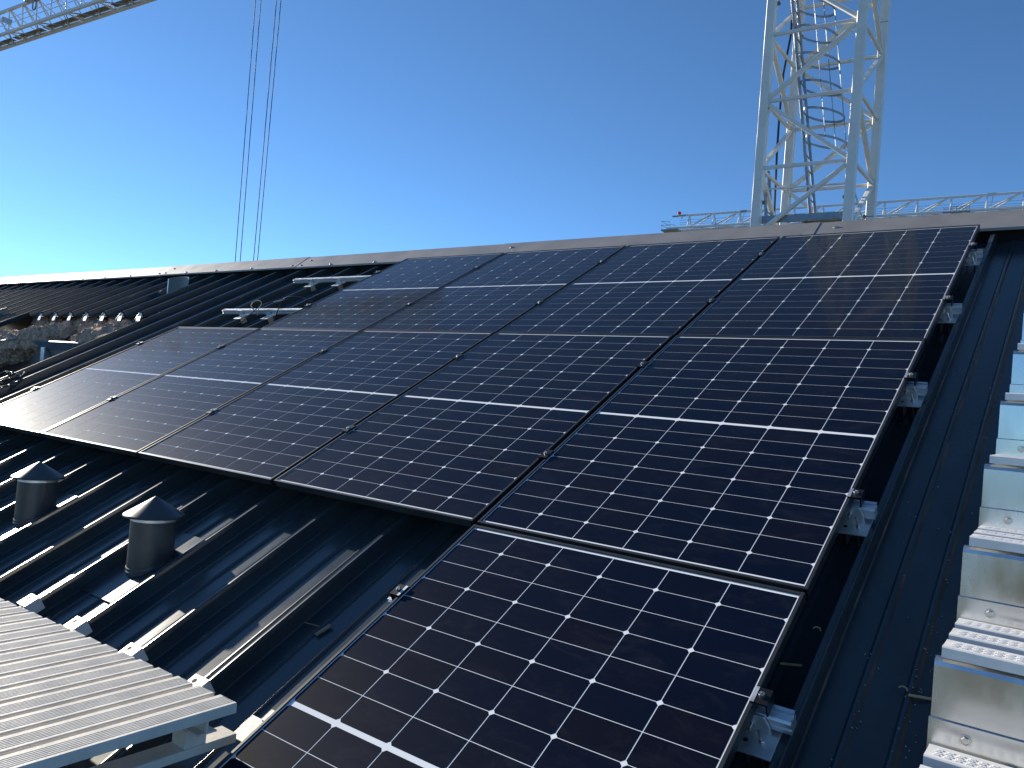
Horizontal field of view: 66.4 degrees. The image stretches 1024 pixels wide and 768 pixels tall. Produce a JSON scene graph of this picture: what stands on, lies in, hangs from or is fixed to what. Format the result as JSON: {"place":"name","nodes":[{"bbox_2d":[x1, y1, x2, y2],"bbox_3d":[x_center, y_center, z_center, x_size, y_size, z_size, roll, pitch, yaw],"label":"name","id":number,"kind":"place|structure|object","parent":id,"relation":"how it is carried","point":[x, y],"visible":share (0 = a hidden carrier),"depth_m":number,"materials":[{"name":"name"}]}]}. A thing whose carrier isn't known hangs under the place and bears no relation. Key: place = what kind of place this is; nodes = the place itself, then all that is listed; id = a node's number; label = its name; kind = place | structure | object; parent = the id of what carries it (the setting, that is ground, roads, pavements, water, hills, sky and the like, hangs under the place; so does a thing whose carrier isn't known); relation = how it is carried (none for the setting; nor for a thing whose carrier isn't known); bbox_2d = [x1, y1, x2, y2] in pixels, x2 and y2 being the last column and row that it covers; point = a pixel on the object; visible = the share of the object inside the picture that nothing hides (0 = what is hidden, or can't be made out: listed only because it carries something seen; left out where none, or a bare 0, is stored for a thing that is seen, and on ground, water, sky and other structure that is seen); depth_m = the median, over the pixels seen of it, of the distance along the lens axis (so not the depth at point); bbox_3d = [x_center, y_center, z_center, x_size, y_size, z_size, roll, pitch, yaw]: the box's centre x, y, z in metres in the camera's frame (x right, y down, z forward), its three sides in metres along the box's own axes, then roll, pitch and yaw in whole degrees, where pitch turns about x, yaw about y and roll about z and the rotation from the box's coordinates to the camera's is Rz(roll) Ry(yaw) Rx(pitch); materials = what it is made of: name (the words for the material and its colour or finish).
{"place":"outdoors","nodes":[
{"label":"outdoors","id":0,"kind":"place"},
{"bbox_2d":[0,0,155,50],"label":"crane jib","id":1,"kind":"object","parent":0,"point":[10,42],"visible":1,"depth_m":39.08,"materials":[{"name":"metal"}]},
{"bbox_2d":[235,0,280,261],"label":"hoist ropes","id":2,"kind":"object","parent":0,"point":[250,130],"visible":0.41,"depth_m":25.17,"materials":[{"name":"grey metal"}]},
{"bbox_2d":[0,0,1023,333],"label":"sky","id":3,"kind":"structure","parent":0,"point":[396,125],"materials":[{"name":"blue"}]},
{"bbox_2d":[661,191,1023,232],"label":"crane jib","id":4,"kind":"object","parent":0,"point":[884,214],"visible":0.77,"depth_m":64.97,"materials":[{"name":"grey metal"}]},
{"label":"ground","id":5,"kind":"structure","parent":0,"visible":0},
{"bbox_2d":[0,209,1023,767],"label":"roof","id":6,"kind":"structure","parent":5,"relation":"on","point":[246,591],"depth_m":3.03,"materials":[{"name":"paint"}]},
{"bbox_2d":[0,371,24,390],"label":"cable coil","id":7,"kind":"object","parent":6,"relation":"on","point":[7,381],"visible":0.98,"depth_m":6.61,"materials":[{"name":"black"}]},
{"bbox_2d":[0,322,74,365],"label":"insulation roll","id":8,"kind":"object","parent":6,"relation":"on","point":[18,346],"visible":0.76,"depth_m":9.17,"materials":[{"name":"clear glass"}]},
{"bbox_2d":[0,461,76,538],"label":"roof vent","id":9,"kind":"object","parent":6,"relation":"on","point":[37,493],"visible":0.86,"depth_m":3.97,"materials":[{"name":"metal"}]},
{"bbox_2d":[28,316,146,334],"bbox_3d":[-4.788,-0.634,9.079,3.420,0.357,0.494,4,28,37],"label":"insulation batt","id":10,"kind":"object","parent":6,"relation":"on","point":[78,324],"visible":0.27,"depth_m":9.09,"materials":[{"name":"grey glass"}]},
{"bbox_2d":[69,324,128,341],"bbox_3d":[-4.342,-0.511,8.402,1.763,0.285,0.363,4,28,37],"label":"insulation batt","id":11,"kind":"object","parent":6,"relation":"on","point":[89,334],"visible":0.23,"depth_m":8.29,"materials":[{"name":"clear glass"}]},
{"bbox_2d":[0,593,273,767],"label":"plank walkway","id":12,"kind":"structure","parent":6,"relation":"on","point":[70,693],"depth_m":2.02,"materials":[{"name":"metal"}]},
{"bbox_2d":[79,496,203,602],"bbox_3d":[-1.557,0.709,3.282,0.336,0.373,0.442,4,28,37],"label":"roof vent","id":13,"kind":"object","parent":6,"relation":"on","point":[156,542],"visible":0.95,"depth_m":3.24,"materials":[{"name":"metal"}]},
{"bbox_2d":[167,277,188,293],"bbox_3d":[-3.875,-1.142,9.109,0.327,0.227,0.041,4,-1,23],"label":"sheet offcut","id":14,"kind":"object","parent":6,"relation":"on","point":[175,283],"visible":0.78,"depth_m":9.14,"materials":[{"name":"metal"}]},
{"bbox_2d":[315,624,330,635],"bbox_3d":[-0.632,0.822,2.617,0.052,0.033,0.016,6,-2,-34],"label":"brown offcut","id":15,"kind":"object","parent":6,"relation":"on","point":[323,629],"visible":1,"depth_m":2.61,"materials":[{"name":"brown"}]},
{"bbox_2d":[387,597,796,767],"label":"mounting rail","id":16,"kind":"object","parent":6,"relation":"on","point":[762,737],"visible":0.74,"depth_m":1.78,"materials":[{"name":"metal"}]},
{"bbox_2d":[390,584,408,600],"bbox_3d":[-0.354,0.662,2.479,0.040,0.042,0.048,4,28,37],"label":"panel clamp","id":17,"kind":"object","parent":16,"relation":"attached to","point":[399,590],"visible":0.98,"depth_m":2.47,"materials":[{"name":"silver metal"}]},
{"bbox_2d":[214,524,805,767],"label":"solar module","id":18,"kind":"object","parent":16,"relation":"on","point":[475,646],"visible":1,"depth_m":2.03,"materials":[{"name":"black"}]},
{"bbox_2d":[749,686,774,716],"bbox_3d":[0.572,0.724,1.791,0.040,0.042,0.048,4,28,37],"label":"panel clamp","id":19,"kind":"object","parent":16,"relation":"attached to","point":[761,696],"visible":1,"depth_m":1.78,"materials":[{"name":"silver metal"}]},
{"bbox_2d":[222,303,961,332],"bbox_3d":[-0.283,-0.457,5.373,5.885,0.112,0.110,4,28,37],"label":"mounting rail","id":20,"kind":"object","parent":6,"relation":"on","point":[949,314],"visible":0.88,"depth_m":6.57,"materials":[{"name":"metal"}]},
{"bbox_2d":[231,302,272,327],"bbox_3d":[-2.260,-0.594,6.805,0.431,0.269,0.018,4,-1,16],"label":"solar cable","id":21,"kind":"object","parent":20,"relation":"on","point":[251,313],"visible":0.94,"depth_m":6.81,"materials":[{"name":"black plastic"}]},
{"bbox_2d":[251,300,261,314],"bbox_3d":[-2.235,-0.664,6.804,0.139,0.138,0.040,4,-2,37],"label":"solar cable","id":22,"kind":"object","parent":20,"relation":"on","point":[259,306],"visible":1,"depth_m":6.79,"materials":[{"name":"plastic"}]},
{"bbox_2d":[273,296,314,321],"bbox_3d":[-1.807,-0.605,6.524,0.503,0.252,0.071,4,-1,21],"label":"solar cable","id":23,"kind":"object","parent":20,"relation":"attached to","point":[288,297],"visible":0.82,"depth_m":6.52,"materials":[{"name":"black plastic"}]},
{"bbox_2d":[262,253,503,329],"bbox_3d":[-0.997,-0.759,6.329,1.134,0.030,1.722,4,28,37],"label":"solar module","id":24,"kind":"object","parent":20,"relation":"on","point":[369,301],"visible":0.99,"depth_m":6.23,"materials":[{"name":"black"}]},
{"bbox_2d":[365,245,625,332],"bbox_3d":[-0.070,-0.697,5.641,1.134,0.030,1.722,4,28,37],"label":"solar module","id":25,"kind":"object","parent":20,"relation":"on","point":[499,293],"visible":0.99,"depth_m":5.53,"materials":[{"name":"black"}]},
{"bbox_2d":[499,236,779,337],"bbox_3d":[0.856,-0.636,4.952,1.134,0.030,1.722,4,28,37],"label":"solar module","id":26,"kind":"object","parent":20,"relation":"on","point":[659,289],"visible":0.99,"depth_m":4.82,"materials":[{"name":"black"}]},
{"bbox_2d":[706,298,715,305],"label":"panel clamp","id":27,"kind":"object","parent":20,"relation":"attached to","point":[709,301],"visible":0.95,"depth_m":4.33,"materials":[{"name":"silver metal"}]},
{"bbox_2d":[678,224,979,344],"bbox_3d":[1.782,-0.575,4.264,1.134,0.030,1.722,4,28,37],"label":"solar module","id":28,"kind":"object","parent":20,"relation":"on","point":[890,284],"visible":1,"depth_m":4.12,"materials":[{"name":"black"}]},
{"bbox_2d":[942,295,953,305],"bbox_3d":[2.034,-0.391,3.651,0.040,0.043,0.048,4,28,37],"label":"panel clamp","id":29,"kind":"object","parent":20,"relation":"attached to","point":[948,297],"visible":1,"depth_m":3.64,"materials":[{"name":"silver metal"}]},
{"bbox_2d":[293,249,982,291],"bbox_3d":[0.187,-0.813,5.965,5.855,0.112,0.110,4,28,37],"label":"mounting rail","id":30,"kind":"object","parent":6,"relation":"on","point":[972,259],"visible":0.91,"depth_m":7.25,"materials":[{"name":"metal"}]},
{"bbox_2d":[756,252,764,258],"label":"panel clamp","id":31,"kind":"object","parent":30,"relation":"attached to","point":[760,254],"visible":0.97,"depth_m":4.92,"materials":[{"name":"silver metal"}]},
{"bbox_2d":[968,242,977,250],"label":"panel clamp","id":32,"kind":"object","parent":30,"relation":"attached to","point":[974,244],"visible":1,"depth_m":4.23,"materials":[{"name":"silver metal"}]},
{"bbox_2d":[780,662,801,666],"bbox_3d":[0.729,0.733,2.044,0.055,0.013,0.007,4,-1,26],"label":"straw strip","id":33,"kind":"object","parent":6,"relation":"on","point":[790,664],"visible":1,"depth_m":2.04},
{"bbox_2d":[839,499,877,546],"bbox_3d":[-1.236,0.283,4.127,5.840,0.112,0.110,4,28,37],"label":"mounting rail","id":34,"kind":"object","parent":6,"relation":"on","point":[858,521],"visible":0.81,"depth_m":2.40,"materials":[{"name":"metal"}]},
{"bbox_2d":[0,327,258,436],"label":"solar module","id":35,"kind":"object","parent":34,"relation":"on","point":[38,411],"visible":0.99,"depth_m":5.70,"materials":[{"name":"black"}]},
{"bbox_2d":[41,328,361,456],"bbox_3d":[-1.964,-0.022,5.101,1.134,0.030,1.722,4,28,37],"label":"solar module","id":36,"kind":"object","parent":34,"relation":"on","point":[134,421],"visible":1,"depth_m":4.96,"materials":[{"name":"black"}]},
{"bbox_2d":[206,408,217,414],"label":"panel clamp","id":37,"kind":"object","parent":34,"relation":"attached to","point":[211,411],"visible":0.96,"depth_m":4.47,"materials":[{"name":"silver metal"}]},
{"bbox_2d":[138,330,494,484],"bbox_3d":[-1.038,0.039,4.412,1.134,0.030,1.722,4,28,37],"label":"solar module","id":38,"kind":"object","parent":34,"relation":"on","point":[270,432],"visible":1,"depth_m":4.25,"materials":[{"name":"black"}]},
{"bbox_2d":[342,425,355,432],"bbox_3d":[-0.789,0.226,3.794,0.038,0.042,0.060,4,28,37],"label":"panel clamp","id":39,"kind":"object","parent":34,"relation":"attached to","point":[348,428],"visible":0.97,"depth_m":3.78,"materials":[{"name":"silver metal"}]},
{"bbox_2d":[274,332,672,526],"bbox_3d":[-0.112,0.100,3.724,1.134,0.030,1.722,4,28,37],"label":"solar module","id":40,"kind":"object","parent":34,"relation":"on","point":[469,437],"visible":0.99,"depth_m":3.54,"materials":[{"name":"black"}]},
{"bbox_2d":[538,449,553,461],"bbox_3d":[0.137,0.287,3.106,0.038,0.042,0.060,4,28,37],"label":"panel clamp","id":41,"kind":"object","parent":34,"relation":"attached to","point":[545,454],"visible":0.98,"depth_m":3.09,"materials":[{"name":"silver metal"}]},
{"bbox_2d":[477,335,924,597],"bbox_3d":[0.814,0.162,3.035,1.134,0.030,1.722,4,28,37],"label":"solar module","id":42,"kind":"object","parent":34,"relation":"on","point":[748,458],"visible":1,"depth_m":2.82,"materials":[{"name":"black"}]},
{"bbox_2d":[847,488,864,507],"bbox_3d":[1.063,0.348,2.418,0.040,0.042,0.048,4,28,37],"label":"panel clamp","id":43,"kind":"object","parent":34,"relation":"attached to","point":[859,494],"visible":1,"depth_m":2.41,"materials":[{"name":"silver metal"}]},
{"bbox_2d":[898,381,927,416],"bbox_3d":[-0.751,-0.087,4.747,5.840,0.112,0.110,4,28,37],"label":"mounting rail","id":44,"kind":"object","parent":6,"relation":"on","point":[913,396],"visible":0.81,"depth_m":3.03,"materials":[{"name":"metal"}]},
{"bbox_2d":[452,354,462,359],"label":"panel clamp","id":45,"kind":"object","parent":44,"relation":"attached to","point":[457,356],"visible":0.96,"depth_m":4.40,"materials":[{"name":"silver metal"}]},
{"bbox_2d":[636,361,648,369],"bbox_3d":[0.622,-0.084,3.725,0.038,0.042,0.060,4,27,37],"label":"panel clamp","id":46,"kind":"object","parent":44,"relation":"attached to","point":[641,364],"visible":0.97,"depth_m":3.71,"materials":[{"name":"silver metal"}]},
{"bbox_2d":[904,372,917,385],"bbox_3d":[1.548,-0.022,3.037,0.040,0.043,0.048,4,27,37],"label":"panel clamp","id":47,"kind":"object","parent":44,"relation":"attached to","point":[910,375],"visible":1,"depth_m":3.02,"materials":[{"name":"silver metal"}]},
{"bbox_2d":[829,388,999,767],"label":"metal swarf","id":48,"kind":"object","parent":6,"relation":"on","point":[924,648],"visible":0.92,"depth_m":1.94,"materials":[{"name":"grey"}]},
{"bbox_2d":[908,694,931,699],"bbox_3d":[0.982,0.747,1.864,0.066,0.007,0.007,4,-1,22],"label":"straw strip","id":49,"kind":"object","parent":6,"relation":"on","point":[921,697],"visible":0.65,"depth_m":1.86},
{"bbox_2d":[919,314,1023,767],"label":"roof stairs","id":50,"kind":"structure","parent":6,"relation":"on","point":[978,679],"depth_m":1.80,"materials":[{"name":"metal"}]},
{"bbox_2d":[750,0,890,226],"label":"crane mast","id":51,"kind":"object","parent":5,"relation":"on","point":[800,65],"visible":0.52,"depth_m":14.40,"materials":[{"name":"metal"}]}
]}

